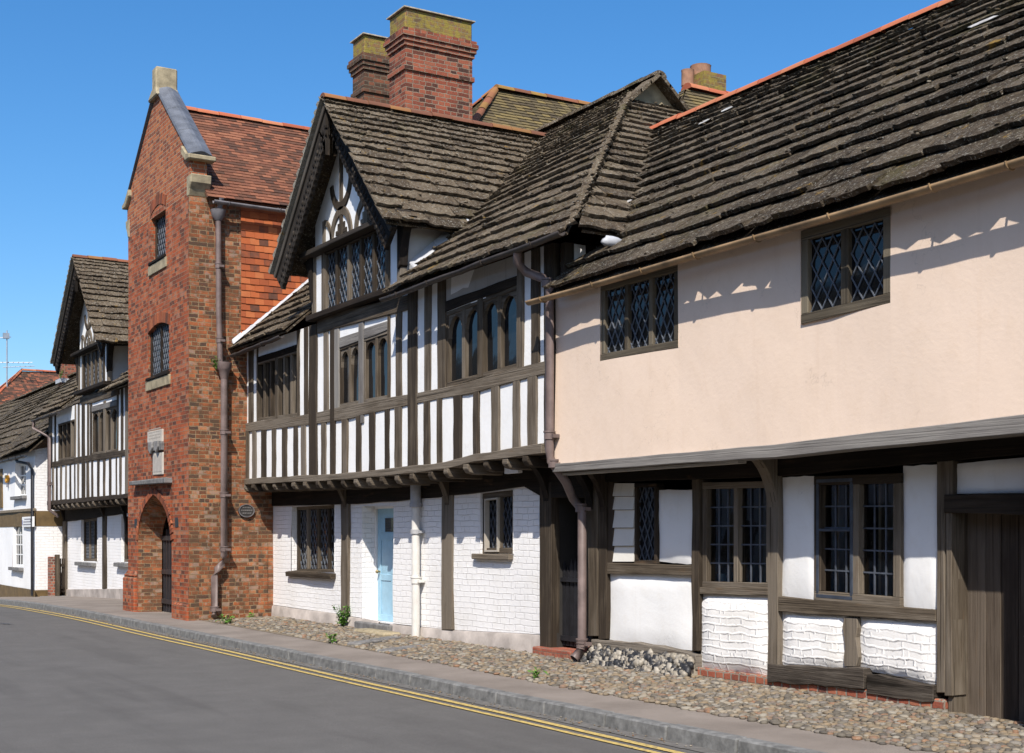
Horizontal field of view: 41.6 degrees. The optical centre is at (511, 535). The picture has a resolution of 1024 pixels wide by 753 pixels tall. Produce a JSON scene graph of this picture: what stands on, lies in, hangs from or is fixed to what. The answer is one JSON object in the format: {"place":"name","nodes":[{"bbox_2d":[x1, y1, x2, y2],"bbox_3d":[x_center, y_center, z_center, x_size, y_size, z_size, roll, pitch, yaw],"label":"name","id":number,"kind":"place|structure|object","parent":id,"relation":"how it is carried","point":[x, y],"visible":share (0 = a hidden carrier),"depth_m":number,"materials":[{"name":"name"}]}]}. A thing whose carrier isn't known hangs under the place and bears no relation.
{"place":"outdoors","nodes":[
{"label":"outdoors","id":0,"kind":"place"},
{"bbox_2d":[0,604,726,752],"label":"road","id":1,"kind":"structure","parent":0,"point":[85,687],"depth_m":12.35,"materials":[{"name":"grey asphalt"}]},
{"bbox_2d":[3,606,659,752],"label":"yellow line","id":2,"kind":"object","parent":1,"relation":"on","point":[625,745],"visible":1,"depth_m":13.29,"materials":[{"name":"paint"}]},
{"bbox_2d":[5,605,683,752],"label":"yellow line","id":3,"kind":"object","parent":1,"relation":"on","point":[603,735],"visible":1,"depth_m":13.22,"materials":[{"name":"paint"}]},
{"bbox_2d":[24,607,691,746],"bbox_3d":[-4.929,1.619,20.384,0.347,0.074,23.990,0,0,-31],"label":"grit","id":4,"kind":"object","parent":1,"relation":"on","point":[661,739],"visible":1,"depth_m":15.81,"materials":[{"name":"grey gravel"}]},
{"bbox_2d":[0,596,938,752],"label":"pavement","id":5,"kind":"structure","parent":0,"point":[801,738],"depth_m":13.43,"materials":[{"name":"grey concrete"}]},
{"bbox_2d":[122,66,316,620],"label":"brick tower","id":6,"kind":"structure","parent":5,"relation":"on","point":[206,202],"depth_m":24.07,"materials":[{"name":"brick"}]},
{"bbox_2d":[150,323,168,376],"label":"window","id":7,"kind":"structure","parent":6,"relation":"in","point":[160,337],"depth_m":25.03,"materials":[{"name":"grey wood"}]},
{"bbox_2d":[155,215,165,258],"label":"window","id":8,"kind":"structure","parent":6,"relation":"in","point":[160,225],"depth_m":25.25,"materials":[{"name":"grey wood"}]},
{"bbox_2d":[210,356,219,368],"bbox_3d":[-5.159,-3.020,23.583,0.238,0.229,0.199,0,0,-31],"label":"weed plant","id":9,"kind":"object","parent":6,"relation":"attached to","point":[214,361],"visible":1,"depth_m":23.55,"materials":[{"name":"green plant"}]},
{"bbox_2d":[238,504,254,516],"bbox_3d":[-4.723,-0.434,23.947,0.292,0.230,0.062,0,0,-31],"label":"oval plaque","id":10,"kind":"object","parent":6,"relation":"attached to","point":[246,510],"visible":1,"depth_m":23.93,"materials":[{"name":"metal"}]},
{"bbox_2d":[228,5,689,660],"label":"timber framed house","id":11,"kind":"structure","parent":5,"relation":"on","point":[400,447],"depth_m":19.11,"materials":[{"name":"white paint"}]},
{"bbox_2d":[258,351,296,420],"bbox_3d":[-3.918,-2.479,22.732,0.122,1.082,1.885,0,0,-31],"label":"window","id":12,"kind":"structure","parent":11,"relation":"in","point":[279,374],"depth_m":22.66,"materials":[{"name":"brown wood"}]},
{"bbox_2d":[297,505,333,571],"bbox_3d":[-3.230,0.073,22.750,0.122,1.143,1.848,0,0,-31],"label":"window","id":13,"kind":"structure","parent":11,"relation":"in","point":[315,524],"depth_m":22.91,"materials":[{"name":"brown wood"}]},
{"bbox_2d":[340,342,357,406],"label":"window","id":14,"kind":"structure","parent":11,"relation":"in","point":[349,353],"depth_m":20.17,"materials":[{"name":"brown wood"}]},
{"bbox_2d":[325,230,384,308],"bbox_3d":[-2.289,-3.912,19.962,0.122,0.915,2.180,0,0,-31],"label":"window","id":15,"kind":"structure","parent":11,"relation":"in","point":[355,268],"depth_m":20.03,"materials":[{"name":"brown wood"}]},
{"bbox_2d":[364,331,386,401],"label":"window","id":16,"kind":"structure","parent":11,"relation":"in","point":[375,347],"depth_m":19.39,"materials":[{"name":"brown wood"}]},
{"bbox_2d":[375,508,392,621],"bbox_3d":[-1.844,0.460,20.597,0.135,1.741,1.059,0,0,-31],"label":"door","id":17,"kind":"structure","parent":11,"relation":"in","point":[385,516],"depth_m":20.82,"materials":[{"name":"blue paint"}]},
{"bbox_2d":[446,285,516,386],"bbox_3d":[-0.348,-2.454,16.792,0.120,1.055,1.827,0,0,-31],"label":"window","id":18,"kind":"structure","parent":11,"relation":"in","point":[481,335],"depth_m":16.73,"materials":[{"name":"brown wood"}]},
{"bbox_2d":[483,490,512,553],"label":"window","id":19,"kind":"structure","parent":11,"relation":"in","point":[497,506],"depth_m":17.42,"materials":[{"name":"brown wood"}]},
{"bbox_2d":[202,616,1023,752],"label":"cobbles","id":20,"kind":"object","parent":5,"relation":"on","point":[924,728],"visible":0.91,"depth_m":12.16,"materials":[{"name":"beige stone"}]},
{"bbox_2d":[215,613,234,623],"bbox_3d":[-4.790,1.399,22.511,0.336,0.193,0.465,0,0,-7],"label":"weed plant","id":21,"kind":"object","parent":20,"relation":"on","point":[227,620],"visible":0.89,"depth_m":22.55,"materials":[{"name":"green plant"}]},
{"bbox_2d":[325,632,337,641],"bbox_3d":[-2.485,1.394,18.510,0.206,0.201,0.276,0,0,-31],"label":"weed plant","id":22,"kind":"object","parent":20,"relation":"on","point":[332,638],"visible":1,"depth_m":18.47,"materials":[{"name":"green plant"}]},
{"bbox_2d":[332,604,349,625],"bbox_3d":[-2.695,1.281,21.289,0.318,0.383,0.343,0,0,12],"label":"weed plant","id":23,"kind":"object","parent":20,"relation":"on","point":[343,621],"visible":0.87,"depth_m":21.29,"materials":[{"name":"green plant"}]},
{"bbox_2d":[347,636,400,644],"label":"stone slab","id":24,"kind":"structure","parent":20,"relation":"on","point":[375,640],"depth_m":18.39,"materials":[{"name":"grey stone"}]},
{"bbox_2d":[354,628,400,635],"bbox_3d":[-1.999,1.480,19.966,0.300,0.140,1.058,0,0,-31],"label":"stone step","id":25,"kind":"object","parent":20,"relation":"on","point":[377,632],"visible":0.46,"depth_m":19.74,"materials":[{"name":"beige stone"}]},
{"bbox_2d":[377,643,432,651],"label":"stone slab","id":26,"kind":"structure","parent":20,"relation":"on","point":[397,648],"depth_m":17.31,"materials":[{"name":"grey stone"}]},
{"bbox_2d":[527,666,547,678],"bbox_3d":[0.264,1.422,13.857,0.175,0.158,0.164,0,0,-31],"label":"weed plant","id":27,"kind":"object","parent":20,"relation":"on","point":[536,673],"visible":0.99,"depth_m":13.85,"materials":[{"name":"green plant"}]},
{"bbox_2d":[525,0,1023,720],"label":"jettied house","id":28,"kind":"structure","parent":5,"relation":"on","point":[789,384],"depth_m":12.32,"materials":[{"name":"paint"}]},
{"bbox_2d":[601,265,677,360],"bbox_3d":[1.350,-2.281,13.969,0.116,0.838,1.346,0,0,-31],"label":"window","id":29,"kind":"structure","parent":28,"relation":"in","point":[639,314],"depth_m":13.96,"materials":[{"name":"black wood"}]},
{"bbox_2d":[634,483,663,563],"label":"window","id":30,"kind":"structure","parent":28,"relation":"in","point":[646,495],"depth_m":14.71,"materials":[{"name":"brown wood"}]},
{"bbox_2d":[702,481,767,587],"bbox_3d":[2.265,0.000,13.415,0.118,1.083,1.030,0,0,-31],"label":"window","id":31,"kind":"structure","parent":28,"relation":"in","point":[708,488],"depth_m":13.41,"materials":[{"name":"brown wood"}]},
{"bbox_2d":[801,206,890,324],"bbox_3d":[2.861,-2.268,11.454,0.116,0.823,1.047,0,0,-31],"label":"window","id":32,"kind":"structure","parent":28,"relation":"in","point":[845,263],"depth_m":11.41,"materials":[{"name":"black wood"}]},
{"bbox_2d":[814,473,903,606],"bbox_3d":[3.104,0.038,12.015,0.122,1.166,1.049,0,0,-31],"label":"window","id":33,"kind":"structure","parent":28,"relation":"in","point":[860,481],"depth_m":11.98,"materials":[{"name":"brown wood"}]},
{"bbox_2d":[968,513,1023,720],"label":"door","id":34,"kind":"structure","parent":28,"relation":"in","point":[995,541],"depth_m":10.90,"materials":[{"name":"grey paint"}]},
{"bbox_2d":[0,0,940,385],"label":"sky","id":35,"kind":"structure","parent":0,"point":[76,75],"materials":[{"name":"blue"}]},
{"bbox_2d":[717,574,726,581],"bbox_3d":[2.176,0.467,13.892,0.127,0.138,0.127,0,0,-31],"label":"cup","id":36,"kind":"object","parent":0,"point":[723,577],"visible":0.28,"depth_m":13.84,"materials":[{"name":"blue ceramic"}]},
{"bbox_3d":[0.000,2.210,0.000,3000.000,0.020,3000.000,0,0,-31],"label":"ground","id":37,"kind":"structure","parent":0,"visible":0},
{"bbox_2d":[0,330,57,403],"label":"tiled house","id":38,"kind":"structure","parent":37,"relation":"on","point":[21,381],"depth_m":70.11,"materials":[{"name":"tile"}]},
{"bbox_2d":[0,364,127,596],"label":"rendered cottage","id":39,"kind":"structure","parent":37,"relation":"on","point":[26,553],"depth_m":40.02,"materials":[{"name":"white paint"}]},
{"bbox_2d":[5,475,8,486],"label":"alarm box","id":40,"kind":"object","parent":39,"relation":"attached to","point":[6,479],"visible":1,"depth_m":40.98,"materials":[{"name":"yellow plastic"}]},
{"bbox_2d":[15,526,22,566],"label":"window","id":41,"kind":"structure","parent":39,"relation":"in","point":[18,530],"depth_m":40.15,"materials":[{"name":"white paint"}]},
{"bbox_2d":[20,464,25,494],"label":"window","id":42,"kind":"structure","parent":39,"relation":"in","point":[22,466],"depth_m":39.96,"materials":[{"name":"white paint"}]},
{"bbox_2d":[22,516,34,526],"bbox_3d":[-13.767,-0.379,38.347,0.060,0.290,1.471,0,0,-31],"label":"wall sign","id":43,"kind":"object","parent":39,"relation":"attached to","point":[26,522],"visible":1,"depth_m":38.28,"materials":[{"name":"white metal"}]},
{"bbox_2d":[31,254,127,598],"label":"timber framed house","id":44,"kind":"structure","parent":37,"relation":"on","point":[87,466],"depth_m":33.71,"materials":[{"name":"white paint"}]},
{"bbox_2d":[58,419,74,460],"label":"window","id":45,"kind":"structure","parent":44,"relation":"in","point":[66,430],"depth_m":35.82,"materials":[{"name":"brown wood"}]},
{"bbox_2d":[84,518,96,560],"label":"window","id":46,"kind":"structure","parent":44,"relation":"in","point":[90,525],"depth_m":36.02,"materials":[{"name":"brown wood"}]},
{"bbox_2d":[83,348,102,387],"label":"window","id":47,"kind":"structure","parent":44,"relation":"in","point":[92,361],"depth_m":33.40,"materials":[{"name":"brown wood"}]},
{"bbox_2d":[92,405,116,453],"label":"window","id":48,"kind":"structure","parent":44,"relation":"in","point":[97,415],"depth_m":32.79,"materials":[{"name":"brown wood"}]},
{"bbox_2d":[124,529,127,561],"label":"window","id":49,"kind":"structure","parent":44,"relation":"in","point":[125,538],"depth_m":33.01,"materials":[{"name":"brown wood"}]},
{"bbox_2d":[0,599,826,752],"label":"kerb","id":50,"kind":"structure","parent":37,"relation":"on","point":[709,739],"depth_m":12.86,"materials":[{"name":"concrete"}]},
{"bbox_2d":[364,84,590,305],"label":"tiled house","id":51,"kind":"structure","parent":37,"relation":"on","point":[512,107],"depth_m":25.37,"materials":[{"name":"tile"}]},
{"bbox_2d":[505,63,728,443],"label":"tiled house","id":52,"kind":"structure","parent":37,"relation":"on","point":[701,83],"depth_m":21.58,"materials":[{"name":"tile"}]},
{"bbox_3d":[-12.710,1.850,37.512,0.709,0.300,0.700,0,0,-31],"label":"stone step","id":53,"kind":"object","parent":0,"visible":0},
{"bbox_2d":[48,554,64,595],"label":"gate pier","id":54,"kind":"structure","parent":53,"relation":"on","point":[55,565],"depth_m":37.66,"materials":[{"name":"brick"}]}
]}

